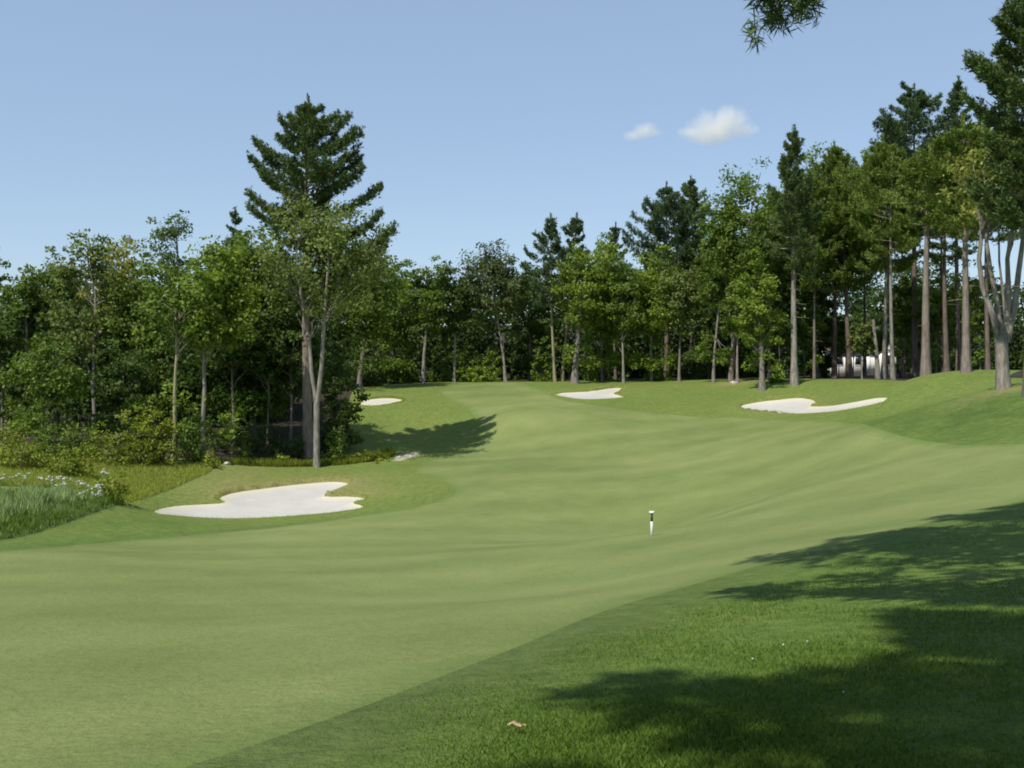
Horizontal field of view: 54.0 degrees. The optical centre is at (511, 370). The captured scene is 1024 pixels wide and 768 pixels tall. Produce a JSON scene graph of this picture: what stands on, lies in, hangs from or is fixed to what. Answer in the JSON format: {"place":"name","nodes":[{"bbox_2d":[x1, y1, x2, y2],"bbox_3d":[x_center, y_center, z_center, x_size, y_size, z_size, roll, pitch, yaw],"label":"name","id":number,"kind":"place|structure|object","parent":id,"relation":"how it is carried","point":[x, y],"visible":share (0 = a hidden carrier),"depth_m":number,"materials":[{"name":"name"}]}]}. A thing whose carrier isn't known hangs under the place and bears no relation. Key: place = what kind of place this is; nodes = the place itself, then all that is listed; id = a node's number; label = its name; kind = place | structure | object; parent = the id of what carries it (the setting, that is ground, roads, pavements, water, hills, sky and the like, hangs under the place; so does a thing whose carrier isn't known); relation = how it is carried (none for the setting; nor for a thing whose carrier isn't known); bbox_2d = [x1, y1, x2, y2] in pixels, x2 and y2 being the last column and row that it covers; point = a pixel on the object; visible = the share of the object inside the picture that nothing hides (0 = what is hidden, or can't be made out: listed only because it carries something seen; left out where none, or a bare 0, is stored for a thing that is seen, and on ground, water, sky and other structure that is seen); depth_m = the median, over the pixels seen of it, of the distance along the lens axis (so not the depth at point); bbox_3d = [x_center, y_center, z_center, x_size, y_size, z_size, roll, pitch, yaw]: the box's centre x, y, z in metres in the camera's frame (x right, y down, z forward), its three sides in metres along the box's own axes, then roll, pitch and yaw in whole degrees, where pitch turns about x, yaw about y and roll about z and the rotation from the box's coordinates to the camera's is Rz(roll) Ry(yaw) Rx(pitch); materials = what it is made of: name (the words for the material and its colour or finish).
{"place":"outdoors","nodes":[
{"label":"outdoors","id":0,"kind":"place"},
{"bbox_2d":[155,482,364,517],"bbox_3d":[-13.563,7.170,54.933,10.630,0.866,9.825,0,0,-15],"label":"sand bunker","id":1,"kind":"object","parent":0,"point":[300,499],"visible":0.86,"depth_m":54.85},
{"bbox_2d":[0,383,1023,767],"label":"fairway","id":2,"kind":"structure","parent":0,"point":[164,651],"depth_m":23.18,"materials":[{"name":"green plant"}]},
{"bbox_2d":[556,388,622,398],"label":"sand bunker","id":3,"kind":"object","parent":2,"relation":"on","point":[603,394],"visible":0.92,"depth_m":92.17},
{"bbox_2d":[741,398,886,412],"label":"sand bunker","id":4,"kind":"object","parent":2,"relation":"on","point":[797,405],"visible":0.81,"depth_m":78.59},
{"bbox_2d":[0,370,1023,767],"bbox_3d":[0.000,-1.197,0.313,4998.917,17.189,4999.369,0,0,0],"label":"rough grass","id":5,"kind":"structure","parent":0,"point":[422,424],"depth_m":12.84,"materials":[{"name":"green plant"}]},
{"bbox_2d":[0,418,46,458],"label":"shrub","id":6,"kind":"object","parent":5,"relation":"on","point":[13,432],"visible":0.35,"depth_m":57.83,"materials":[{"name":"green plant"}]},
{"bbox_2d":[0,432,53,469],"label":"shrub","id":7,"kind":"object","parent":5,"relation":"on","point":[10,461],"visible":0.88,"depth_m":53.81,"materials":[{"name":"green plant"}]},
{"bbox_2d":[24,422,68,459],"bbox_3d":[-27.586,4.237,58.994,2.694,2.415,2.673,0,0,0],"label":"shrub","id":8,"kind":"object","parent":5,"relation":"on","point":[49,443],"visible":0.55,"depth_m":58.91,"materials":[{"name":"green plant"}]},
{"bbox_2d":[0,334,94,440],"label":"broadleaf tree","id":9,"kind":"object","parent":5,"relation":"on","point":[67,380],"visible":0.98,"depth_m":65.02,"materials":[{"name":"green plant"}]},
{"bbox_2d":[0,481,120,539],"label":"marsh grass","id":10,"kind":"structure","parent":5,"relation":"on","point":[32,496],"depth_m":41.52,"materials":[{"name":"green plant"}]},
{"bbox_2d":[39,443,101,478],"bbox_3d":[-23.441,4.854,53.228,3.083,2.185,2.598,0,0,-39],"label":"shrub","id":11,"kind":"object","parent":5,"relation":"on","point":[60,465],"visible":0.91,"depth_m":53.04,"materials":[{"name":"green plant"}]},
{"bbox_2d":[53,421,102,456],"bbox_3d":[-26.660,4.282,60.780,3.418,2.474,3.140,0,0,0],"label":"shrub","id":12,"kind":"object","parent":5,"relation":"on","point":[70,442],"visible":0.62,"depth_m":60.64,"materials":[{"name":"green plant"}]},
{"bbox_2d":[0,457,212,501],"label":"meadow grass","id":13,"kind":"structure","parent":5,"relation":"on","point":[138,475],"depth_m":55.19,"materials":[{"name":"green plant"}]},
{"bbox_2d":[75,420,139,466],"bbox_3d":[-23.630,4.380,58.894,3.863,3.034,2.818,0,0,-21],"label":"shrub","id":14,"kind":"object","parent":5,"relation":"on","point":[123,458],"visible":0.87,"depth_m":58.78,"materials":[{"name":"green plant"}]},
{"bbox_2d":[78,468,139,506],"bbox_3d":[-19.354,5.623,48.350,2.816,1.927,1.901,0,0,30],"label":"shrub","id":15,"kind":"object","parent":5,"relation":"on","point":[119,486],"visible":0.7,"depth_m":48.20,"materials":[{"name":"green plant"}]},
{"bbox_2d":[108,403,169,465],"bbox_3d":[-22.016,3.871,60.069,3.485,4.029,3.230,0,0,0],"label":"shrub","id":16,"kind":"object","parent":5,"relation":"on","point":[143,443],"visible":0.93,"depth_m":59.75,"materials":[{"name":"green plant"}]},
{"bbox_2d":[145,394,179,465],"bbox_3d":[-21.230,3.677,61.011,2.799,4.609,1.780,0,0,31],"label":"shrub","id":17,"kind":"object","parent":5,"relation":"on","point":[167,430],"visible":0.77,"depth_m":60.85,"materials":[{"name":"green plant"}]},
{"bbox_2d":[131,279,229,460],"bbox_3d":[-20.633,0.020,63.254,5.711,11.520,5.546,0,0,0],"label":"broadleaf tree","id":18,"kind":"object","parent":5,"relation":"on","point":[186,329],"visible":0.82,"depth_m":62.51,"materials":[{"name":"leaf"},{"name":"pale bark"}]},
{"bbox_2d":[167,400,209,463],"bbox_3d":[-20.319,3.869,63.050,2.711,4.225,2.634,0,0,0],"label":"shrub","id":19,"kind":"object","parent":5,"relation":"on","point":[186,440],"visible":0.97,"depth_m":62.82,"materials":[{"name":"green plant"}]},
{"bbox_2d":[218,446,395,466],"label":"weeds","id":20,"kind":"object","parent":5,"relation":"on","point":[353,459],"visible":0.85,"depth_m":66.11,"materials":[{"name":"green plant"}]},
{"bbox_2d":[247,191,404,467],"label":"maple tree","id":21,"kind":"object","parent":5,"relation":"on","point":[324,231],"visible":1,"depth_m":65.49,"materials":[{"name":"green plant"}]},
{"bbox_2d":[320,426,348,459],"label":"shrub","id":22,"kind":"object","parent":5,"relation":"on","point":[338,450],"visible":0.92,"depth_m":68.29,"materials":[{"name":"green plant"}]},
{"bbox_2d":[315,345,370,445],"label":"shrub","id":23,"kind":"object","parent":5,"relation":"on","point":[341,409],"visible":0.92,"depth_m":70.72,"materials":[{"name":"green plant"}]},
{"bbox_2d":[328,243,411,389],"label":"broadleaf tree","id":24,"kind":"object","parent":5,"relation":"on","point":[370,324],"visible":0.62,"depth_m":95.19,"materials":[{"name":"green plant"}]},
{"bbox_2d":[400,255,457,383],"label":"broadleaf tree","id":25,"kind":"object","parent":5,"relation":"on","point":[429,316],"visible":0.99,"depth_m":103.43,"materials":[{"name":"green plant"}]},
{"bbox_2d":[428,348,451,381],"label":"shrub","id":26,"kind":"object","parent":5,"relation":"on","point":[442,375],"visible":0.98,"depth_m":106.72,"materials":[{"name":"green plant"}]},
{"bbox_2d":[430,260,477,381],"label":"broadleaf tree","id":27,"kind":"object","parent":5,"relation":"on","point":[457,309],"visible":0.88,"depth_m":104.19,"materials":[{"name":"green plant"}]},
{"bbox_2d":[452,342,502,381],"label":"shrub","id":28,"kind":"object","parent":5,"relation":"on","point":[480,369],"visible":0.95,"depth_m":105.16,"materials":[{"name":"green plant"}]},
{"bbox_2d":[455,238,524,381],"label":"broadleaf tree","id":29,"kind":"object","parent":5,"relation":"on","point":[503,280],"visible":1,"depth_m":104.28,"materials":[{"name":"green plant"}]},
{"bbox_2d":[149,384,890,518],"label":"bunker fringe","id":30,"kind":"object","parent":5,"relation":"on","point":[404,399],"visible":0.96,"depth_m":66.20,"materials":[{"name":"green plant"}]},
{"bbox_2d":[530,336,557,381],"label":"shrub","id":31,"kind":"object","parent":5,"relation":"on","point":[542,360],"visible":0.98,"depth_m":105.54,"materials":[{"name":"green plant"}]},
{"bbox_2d":[519,212,570,381],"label":"pine tree","id":32,"kind":"object","parent":5,"relation":"on","point":[550,229],"visible":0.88,"depth_m":103.50,"materials":[{"name":"green plant"}]},
{"bbox_2d":[545,212,590,380],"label":"pine tree","id":33,"kind":"object","parent":5,"relation":"on","point":[573,227],"visible":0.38,"depth_m":106.39,"materials":[{"name":"green needle"},{"name":"grey bark"}]},
{"bbox_2d":[547,242,616,383],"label":"broadleaf tree","id":34,"kind":"object","parent":5,"relation":"on","point":[579,305],"visible":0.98,"depth_m":100.45,"materials":[{"name":"green plant"}]},
{"bbox_2d":[159,507,1023,767],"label":"rough blades","id":35,"kind":"object","parent":5,"relation":"on","point":[654,733],"visible":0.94,"depth_m":5.37,"materials":[{"name":"green plant"}]},
{"bbox_2d":[570,232,629,380],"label":"broadleaf tree","id":36,"kind":"object","parent":5,"relation":"on","point":[613,357],"visible":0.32,"depth_m":104.54,"materials":[{"name":"green plant"}]},
{"bbox_2d":[593,248,647,382],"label":"broadleaf tree","id":37,"kind":"object","parent":5,"relation":"on","point":[622,320],"visible":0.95,"depth_m":100.49,"materials":[{"name":"green plant"}]},
{"bbox_2d":[622,244,682,380],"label":"broadleaf tree","id":38,"kind":"object","parent":5,"relation":"on","point":[650,291],"visible":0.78,"depth_m":102.09,"materials":[{"name":"green plant"}]},
{"bbox_2d":[655,265,711,381],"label":"broadleaf tree","id":39,"kind":"object","parent":5,"relation":"on","point":[683,316],"visible":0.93,"depth_m":100.28,"materials":[{"name":"green plant"}]},
{"bbox_2d":[691,190,751,382],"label":"broadleaf tree","id":40,"kind":"object","parent":5,"relation":"on","point":[719,275],"visible":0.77,"depth_m":96.07,"materials":[{"name":"green plant"}]},
{"bbox_2d":[691,156,781,381],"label":"broadleaf tree","id":41,"kind":"object","parent":5,"relation":"on","point":[760,225],"visible":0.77,"depth_m":95.36,"materials":[{"name":"green plant"}]},
{"bbox_2d":[716,276,756,382],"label":"broadleaf tree","id":42,"kind":"object","parent":5,"relation":"on","point":[728,306],"visible":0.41,"depth_m":93.65,"materials":[{"name":"green plant"}]},
{"bbox_2d":[726,248,788,390],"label":"broadleaf tree","id":43,"kind":"object","parent":5,"relation":"on","point":[765,286],"visible":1,"depth_m":86.72,"materials":[{"name":"green plant"}]},
{"bbox_2d":[739,0,826,54],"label":"pine tree","id":44,"kind":"object","parent":5,"relation":"on","point":[777,15],"visible":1,"depth_m":10.43,"materials":[{"name":"green plant"}]},
{"bbox_2d":[760,124,824,385],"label":"pine tree","id":45,"kind":"object","parent":5,"relation":"on","point":[794,206],"visible":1,"depth_m":86.79,"materials":[{"name":"green plant"}]},
{"bbox_2d":[879,143,959,376],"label":"pine tree","id":46,"kind":"object","parent":5,"relation":"on","point":[907,177],"visible":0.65,"depth_m":68.80,"materials":[{"name":"green plant"}]},
{"bbox_2d":[915,112,1011,372],"bbox_3d":[29.279,-8.227,64.659,6.745,16.968,5.045,0,0,-39],"label":"pine tree","id":47,"kind":"object","parent":5,"relation":"on","point":[942,145],"visible":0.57,"depth_m":64.72,"materials":[{"name":"green plant"}]},
{"bbox_2d":[935,129,1023,389],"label":"maple tree","id":48,"kind":"object","parent":5,"relation":"on","point":[1003,330],"visible":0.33,"depth_m":49.90,"materials":[{"name":"green plant"}]},
{"bbox_2d":[958,0,1023,397],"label":"pine tree","id":49,"kind":"object","parent":5,"relation":"on","point":[1001,77],"visible":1,"depth_m":45.76,"materials":[{"name":"green plant"}]},
{"bbox_2d":[0,325,1023,462],"bbox_3d":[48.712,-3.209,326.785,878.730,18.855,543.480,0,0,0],"label":"forest floor","id":50,"kind":"structure","parent":0,"point":[283,424],"depth_m":81.23,"materials":[{"name":"green plant"}]},
{"bbox_2d":[0,306,36,434],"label":"broadleaf tree","id":51,"kind":"object","parent":50,"relation":"on","point":[6,348],"visible":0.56,"depth_m":71.65,"materials":[{"name":"green plant"}]},
{"bbox_2d":[0,259,70,424],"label":"broadleaf tree","id":52,"kind":"object","parent":50,"relation":"on","point":[18,290],"visible":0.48,"depth_m":81.48,"materials":[{"name":"green plant"}]},
{"bbox_2d":[20,246,90,422],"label":"broadleaf tree","id":53,"kind":"object","parent":50,"relation":"on","point":[43,326],"visible":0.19,"depth_m":83.05,"materials":[{"name":"green plant"}]},
{"bbox_2d":[40,228,136,426],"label":"broadleaf tree","id":54,"kind":"object","parent":50,"relation":"on","point":[65,275],"visible":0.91,"depth_m":75.38,"materials":[{"name":"green plant"}]},
{"bbox_2d":[76,235,163,418],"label":"broadleaf tree","id":55,"kind":"object","parent":50,"relation":"on","point":[123,253],"visible":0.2,"depth_m":79.25,"materials":[{"name":"green plant"}]},
{"bbox_2d":[85,337,166,440],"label":"broadleaf tree","id":56,"kind":"object","parent":50,"relation":"on","point":[135,391],"visible":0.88,"depth_m":69.30,"materials":[{"name":"green plant"}]},
{"bbox_2d":[101,249,194,427],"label":"broadleaf tree","id":57,"kind":"object","parent":50,"relation":"on","point":[153,352],"visible":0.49,"depth_m":75.72,"materials":[{"name":"green plant"}]},
{"bbox_2d":[137,209,205,417],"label":"broadleaf tree","id":58,"kind":"object","parent":50,"relation":"on","point":[173,231],"visible":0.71,"depth_m":83.30,"materials":[{"name":"green plant"}]},
{"bbox_2d":[167,406,224,446],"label":"shrub","id":59,"kind":"object","parent":50,"relation":"on","point":[208,431],"visible":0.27,"depth_m":69.69,"materials":[{"name":"green plant"}]},
{"bbox_2d":[149,234,265,461],"bbox_3d":[-19.084,-1.424,64.202,7.228,14.691,6.336,0,0,41],"label":"broadleaf tree","id":60,"kind":"object","parent":50,"relation":"on","point":[244,291],"visible":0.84,"depth_m":63.41,"materials":[{"name":"green plant"}]},
{"bbox_2d":[174,235,265,425],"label":"broadleaf tree","id":61,"kind":"object","parent":50,"relation":"on","point":[199,393],"visible":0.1,"depth_m":78.15,"materials":[{"name":"green plant"}]},
{"bbox_2d":[213,415,253,448],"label":"shrub","id":62,"kind":"object","parent":50,"relation":"on","point":[241,439],"visible":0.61,"depth_m":69.72,"materials":[{"name":"green plant"}]},
{"bbox_2d":[195,301,276,445],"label":"broadleaf tree","id":63,"kind":"object","parent":50,"relation":"on","point":[223,354],"visible":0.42,"depth_m":69.41,"materials":[{"name":"green plant"}]},
{"bbox_2d":[206,224,309,439],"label":"broadleaf tree","id":64,"kind":"object","parent":50,"relation":"on","point":[253,399],"visible":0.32,"depth_m":71.91,"materials":[{"name":"green plant"}]},
{"bbox_2d":[236,410,287,454],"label":"shrub","id":65,"kind":"object","parent":50,"relation":"on","point":[257,445],"visible":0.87,"depth_m":69.42,"materials":[{"name":"green plant"}]},
{"bbox_2d":[233,324,301,445],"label":"broadleaf tree","id":66,"kind":"object","parent":50,"relation":"on","point":[250,366],"visible":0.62,"depth_m":70.23,"materials":[{"name":"green plant"}]},
{"bbox_2d":[254,291,322,447],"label":"broadleaf tree","id":67,"kind":"object","parent":50,"relation":"on","point":[279,347],"visible":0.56,"depth_m":70.54,"materials":[{"name":"green plant"}]},
{"bbox_2d":[276,426,305,458],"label":"shrub","id":68,"kind":"object","parent":50,"relation":"on","point":[296,449],"visible":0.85,"depth_m":68.66,"materials":[{"name":"green plant"}]},
{"bbox_2d":[244,93,399,457],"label":"pine tree","id":69,"kind":"object","parent":50,"relation":"on","point":[308,127],"visible":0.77,"depth_m":68.37,"materials":[{"name":"green plant"}]},
{"bbox_2d":[350,360,385,385],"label":"shrub","id":70,"kind":"object","parent":50,"relation":"on","point":[367,380],"visible":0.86,"depth_m":100.59,"materials":[{"name":"green plant"}]},
{"bbox_2d":[368,256,417,383],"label":"broadleaf tree","id":71,"kind":"object","parent":50,"relation":"on","point":[402,323],"visible":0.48,"depth_m":105.35,"materials":[{"name":"green plant"}]},
{"bbox_2d":[384,347,419,384],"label":"shrub","id":72,"kind":"object","parent":50,"relation":"on","point":[402,378],"visible":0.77,"depth_m":105.64,"materials":[{"name":"green plant"}]},
{"bbox_2d":[0,242,1023,425],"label":"woodland","id":73,"kind":"object","parent":50,"relation":"on","point":[81,406],"visible":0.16,"depth_m":120.67,"materials":[{"name":"green plant"}]},
{"bbox_2d":[507,260,558,380],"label":"broadleaf tree","id":74,"kind":"object","parent":50,"relation":"on","point":[533,323],"visible":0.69,"depth_m":110.33,"materials":[{"name":"green plant"}]},
{"bbox_2d":[619,181,703,376],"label":"pine tree","id":75,"kind":"object","parent":50,"relation":"on","point":[669,209],"visible":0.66,"depth_m":112.27,"materials":[{"name":"green plant"}]},
{"bbox_2d":[672,175,712,373],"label":"pine tree","id":76,"kind":"object","parent":50,"relation":"on","point":[689,188],"visible":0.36,"depth_m":115.36,"materials":[{"name":"green plant"}]},
{"bbox_2d":[681,361,711,379],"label":"shrub","id":77,"kind":"object","parent":50,"relation":"on","point":[695,375],"visible":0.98,"depth_m":105.61,"materials":[{"name":"green plant"}]},
{"bbox_2d":[683,236,735,376],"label":"broadleaf tree","id":78,"kind":"object","parent":50,"relation":"on","point":[709,325],"visible":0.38,"depth_m":111.05,"materials":[{"name":"green plant"}]},
{"bbox_2d":[741,193,801,378],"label":"broadleaf tree","id":79,"kind":"object","parent":50,"relation":"on","point":[781,264],"visible":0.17,"depth_m":99.25,"materials":[{"name":"green plant"}]},
{"bbox_2d":[763,270,800,371],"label":"broadleaf tree","id":80,"kind":"object","parent":50,"relation":"on","point":[783,335],"visible":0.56,"depth_m":97.57,"materials":[{"name":"green plant"}]},
{"bbox_2d":[786,275,829,377],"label":"broadleaf tree","id":81,"kind":"object","parent":50,"relation":"on","point":[806,329],"visible":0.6,"depth_m":100.35,"materials":[{"name":"green plant"}]},
{"bbox_2d":[782,141,852,377],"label":"tree","id":82,"kind":"object","parent":50,"relation":"on","point":[817,150],"visible":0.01,"depth_m":103.80,"materials":[{"name":"plant"}]},
{"bbox_2d":[779,172,856,378],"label":"pine tree","id":83,"kind":"object","parent":50,"relation":"on","point":[817,281],"visible":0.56,"depth_m":97.22,"materials":[{"name":"green plant"}]},
{"bbox_2d":[797,288,844,376],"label":"broadleaf tree","id":84,"kind":"object","parent":50,"relation":"on","point":[827,361],"visible":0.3,"depth_m":107.57,"materials":[{"name":"green plant"}]},
{"bbox_2d":[819,314,855,377],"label":"broadleaf tree","id":85,"kind":"object","parent":50,"relation":"on","point":[841,339],"visible":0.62,"depth_m":103.37,"materials":[{"name":"green plant"}]},
{"bbox_2d":[812,161,884,378],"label":"pine tree","id":86,"kind":"object","parent":50,"relation":"on","point":[850,258],"visible":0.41,"depth_m":98.40,"materials":[{"name":"green plant"}]},
{"bbox_2d":[803,140,894,377],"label":"pine tree","id":87,"kind":"object","parent":50,"relation":"on","point":[833,158],"visible":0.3,"depth_m":99.80,"materials":[{"name":"green plant"}]},
{"bbox_2d":[821,342,896,375],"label":"house","id":88,"kind":"structure","parent":50,"relation":"on","point":[870,364],"depth_m":127.00,"materials":[{"name":"white"}]},
{"bbox_2d":[845,321,877,378],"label":"broadleaf tree","id":89,"kind":"object","parent":50,"relation":"on","point":[857,340],"visible":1,"depth_m":91.73,"materials":[{"name":"green plant"}]},
{"bbox_2d":[828,134,929,378],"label":"pine tree","id":90,"kind":"object","parent":50,"relation":"on","point":[881,154],"visible":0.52,"depth_m":92.57,"materials":[{"name":"green plant"}]},
{"bbox_2d":[848,152,925,379],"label":"pine tree","id":91,"kind":"object","parent":50,"relation":"on","point":[883,176],"visible":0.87,"depth_m":88.56,"materials":[{"name":"green plant"}]},
{"bbox_2d":[875,271,922,376],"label":"broadleaf tree","id":92,"kind":"object","parent":50,"relation":"on","point":[902,322],"visible":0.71,"depth_m":101.41,"materials":[{"name":"green plant"}]},
{"bbox_2d":[869,80,960,377],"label":"pine tree","id":93,"kind":"object","parent":50,"relation":"on","point":[914,102],"visible":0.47,"depth_m":99.25,"materials":[{"name":"green plant"}]},
{"bbox_2d":[906,259,960,372],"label":"broadleaf tree","id":94,"kind":"object","parent":50,"relation":"on","point":[936,321],"visible":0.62,"depth_m":97.77,"materials":[{"name":"green plant"}]},
{"bbox_2d":[915,184,978,371],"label":"pine tree","id":95,"kind":"object","parent":50,"relation":"on","point":[945,247],"visible":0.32,"depth_m":91.87,"materials":[{"name":"green plant"}]},
{"bbox_2d":[929,298,974,369],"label":"broadleaf tree","id":96,"kind":"object","parent":50,"relation":"on","point":[952,359],"visible":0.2,"depth_m":111.56,"materials":[{"name":"green plant"}]},
{"bbox_2d":[940,76,971,370],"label":"pine tree","id":97,"kind":"object","parent":50,"relation":"on","point":[954,96],"visible":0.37,"depth_m":95.86,"materials":[{"name":"brown plant"}]},
{"bbox_2d":[934,126,1021,369],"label":"pine tree","id":98,"kind":"object","parent":50,"relation":"on","point":[972,237],"visible":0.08,"depth_m":83.92,"materials":[{"name":"green plant"}]},
{"bbox_2d":[954,266,1004,369],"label":"broadleaf tree","id":99,"kind":"object","parent":50,"relation":"on","point":[977,318],"visible":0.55,"depth_m":87.54,"materials":[{"name":"green plant"}]},
{"bbox_2d":[0,0,1023,325],"label":"sky","id":100,"kind":"structure","parent":0,"point":[484,120],"materials":[{"name":"blue"}]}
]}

